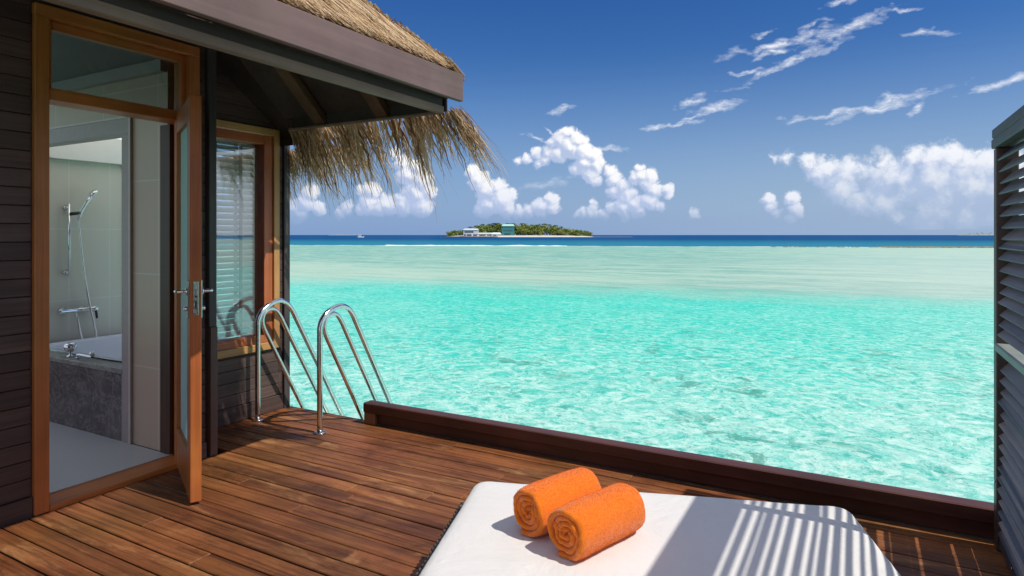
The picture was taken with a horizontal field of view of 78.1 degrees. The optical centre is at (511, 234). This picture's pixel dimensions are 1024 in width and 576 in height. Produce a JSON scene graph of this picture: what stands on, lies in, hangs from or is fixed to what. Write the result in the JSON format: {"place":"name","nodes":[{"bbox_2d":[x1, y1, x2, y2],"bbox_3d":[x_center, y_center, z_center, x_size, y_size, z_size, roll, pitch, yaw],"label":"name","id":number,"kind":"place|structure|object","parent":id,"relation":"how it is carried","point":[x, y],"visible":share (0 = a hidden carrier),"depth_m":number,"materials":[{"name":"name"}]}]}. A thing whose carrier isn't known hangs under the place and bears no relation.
{"place":"outdoors","nodes":[
{"label":"outdoors","id":0,"kind":"place"},
{"bbox_2d":[458,235,591,236],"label":"beach","id":1,"kind":"structure","parent":0,"point":[540,236],"depth_m":812.09,"materials":[{"name":"beige sand"}]},
{"bbox_2d":[441,236,497,236],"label":"sea wall","id":2,"kind":"structure","parent":1,"relation":"on","point":[469,236],"depth_m":802.80,"materials":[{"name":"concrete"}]},
{"bbox_2d":[463,229,478,235],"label":"shore building","id":3,"kind":"structure","parent":1,"relation":"on","point":[470,232],"depth_m":812.00,"materials":[{"name":"metal"}]},
{"bbox_2d":[478,233,491,235],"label":"shore building","id":4,"kind":"structure","parent":1,"relation":"on","point":[484,234],"depth_m":812.00,"materials":[{"name":"metal"}]},
{"bbox_2d":[492,232,500,235],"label":"shore building","id":5,"kind":"structure","parent":1,"relation":"on","point":[496,233],"depth_m":809.00,"materials":[{"name":"metal"}]},
{"bbox_2d":[502,224,513,234],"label":"shore building","id":6,"kind":"structure","parent":1,"relation":"on","point":[507,229],"depth_m":815.00,"materials":[{"name":"teal glass"}]},
{"bbox_2d":[517,227,528,234],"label":"broadleaf tree","id":7,"kind":"object","parent":1,"relation":"on","point":[519,231],"visible":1,"depth_m":816.47,"materials":[{"name":"green plant"}]},
{"bbox_2d":[533,227,543,234],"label":"broadleaf tree","id":8,"kind":"object","parent":1,"relation":"on","point":[541,231],"visible":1,"depth_m":819.83,"materials":[{"name":"green plant"}]},
{"bbox_2d":[545,227,556,234],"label":"broadleaf tree","id":9,"kind":"object","parent":1,"relation":"on","point":[549,230],"visible":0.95,"depth_m":823.53,"materials":[{"name":"green plant"}]},
{"bbox_2d":[217,235,993,502],"bbox_3d":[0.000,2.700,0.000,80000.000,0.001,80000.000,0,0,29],"label":"sea","id":10,"kind":"structure","parent":0,"point":[864,361],"depth_m":16.15,"materials":[{"name":"liquid"}]},
{"bbox_2d":[367,245,761,246],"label":"surf","id":11,"kind":"structure","parent":10,"relation":"on","point":[511,245],"depth_m":155.33,"materials":[{"name":"liquid"}]},
{"bbox_2d":[786,246,993,247],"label":"reef rubble","id":12,"kind":"object","parent":10,"relation":"in","point":[930,247],"visible":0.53,"depth_m":133.67,"materials":[{"name":"stone"}]},
{"bbox_2d":[217,0,1023,234],"label":"sky","id":13,"kind":"structure","parent":0,"point":[603,117],"materials":[{"name":"blue"}]},
{"bbox_2d":[958,232,993,234],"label":"distant island","id":14,"kind":"structure","parent":0,"point":[982,233],"depth_m":4980.16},
{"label":"deck piles","id":15,"kind":"structure","parent":0,"visible":0},
{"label":"deck frame","id":16,"kind":"structure","parent":15,"relation":"on","visible":0},
{"bbox_2d":[0,406,1011,575],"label":"deck","id":17,"kind":"structure","parent":16,"relation":"on","point":[286,492],"depth_m":3.17,"materials":[{"name":"brown wood"}]},
{"bbox_2d":[0,0,508,528],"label":"water villa","id":18,"kind":"object","parent":17,"relation":"on","point":[132,110],"visible":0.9,"depth_m":3.88,"materials":[{"name":"brown wood"}]},
{"bbox_2d":[57,305,97,317],"bbox_3d":[-3.684,0.663,5.343,0.093,0.116,0.305,0,0,29],"label":"bath mixer","id":19,"kind":"object","parent":18,"relation":"attached to","point":[64,310],"visible":0.99,"depth_m":5.31,"materials":[{"name":"silver metal"}]},
{"bbox_2d":[62,189,98,338],"bbox_3d":[-3.648,0.312,5.346,0.257,1.404,0.092,0,0,-38],"label":"hand shower","id":20,"kind":"object","parent":18,"relation":"attached to","point":[79,213],"visible":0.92,"depth_m":5.33,"materials":[{"name":"silver metal"}]},
{"bbox_2d":[49,333,247,440],"bbox_3d":[-2.985,1.121,5.058,1.586,0.491,1.157,0,0,29],"label":"bathtub","id":21,"kind":"object","parent":18,"relation":"in","point":[85,394],"visible":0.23,"depth_m":4.44,"materials":[{"name":"stone"}]},
{"bbox_2d":[63,342,95,358],"bbox_3d":[-3.098,0.838,4.541,0.381,0.105,0.083,0,0,29],"label":"bath spout","id":22,"kind":"object","parent":21,"relation":"on","point":[70,347],"visible":1,"depth_m":4.58,"materials":[{"name":"silver metal"}]},
{"bbox_2d":[173,94,212,502],"bbox_3d":[-1.840,0.329,3.573,0.186,2.107,0.759,0,0,-34],"label":"door","id":23,"kind":"structure","parent":18,"relation":"in","point":[188,290],"depth_m":3.30,"materials":[{"name":"brown wood"}]},
{"bbox_2d":[216,140,254,338],"bbox_3d":[-2.204,0.025,4.760,0.060,1.509,0.590,0,0,29],"label":"venetian blind","id":24,"kind":"object","parent":18,"relation":"attached to","point":[239,329],"visible":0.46,"depth_m":4.87,"materials":[{"name":"white plastic"}]},
{"bbox_2d":[216,119,279,358],"bbox_3d":[-2.125,0.031,4.710,0.136,1.738,0.864,0,0,29],"label":"window","id":25,"kind":"structure","parent":18,"relation":"in","point":[267,148],"depth_m":4.97,"materials":[{"name":"brown wood"}]},
{"bbox_2d":[252,298,392,434],"bbox_3d":[-1.201,1.887,5.407,0.732,2.786,1.897,0,0,29],"label":"swim ladder","id":26,"kind":"object","parent":17,"relation":"attached to","point":[327,314],"visible":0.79,"depth_m":4.79,"materials":[{"name":"silver metal"}]},
{"bbox_2d":[415,481,900,575],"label":"daybed","id":27,"kind":"object","parent":17,"relation":"on","point":[673,535],"visible":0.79,"depth_m":2.03,"materials":[{"name":"white fabric"}]},
{"bbox_2d":[513,467,601,537],"bbox_3d":[0.161,0.914,2.178,0.315,0.163,0.170,0,0,-42],"label":"rolled towel","id":28,"kind":"object","parent":27,"relation":"on","point":[535,504],"visible":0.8,"depth_m":2.10,"materials":[{"name":"orange fabric"}]},
{"bbox_2d":[547,482,645,561],"bbox_3d":[0.278,0.914,2.032,0.330,0.162,0.170,0,0,-42],"label":"rolled towel","id":29,"kind":"object","parent":27,"relation":"on","point":[583,527],"visible":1,"depth_m":1.96,"materials":[{"name":"orange fabric"}]},
{"bbox_2d":[363,400,993,538],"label":"deck kerb","id":30,"kind":"structure","parent":17,"relation":"on","point":[945,512],"depth_m":3.48,"materials":[{"name":"brown wood"}]},
{"bbox_2d":[991,105,1023,575],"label":"privacy screen","id":31,"kind":"object","parent":17,"relation":"on","point":[1007,143],"visible":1,"depth_m":2.64,"materials":[{"name":"grey wood"}]}
]}

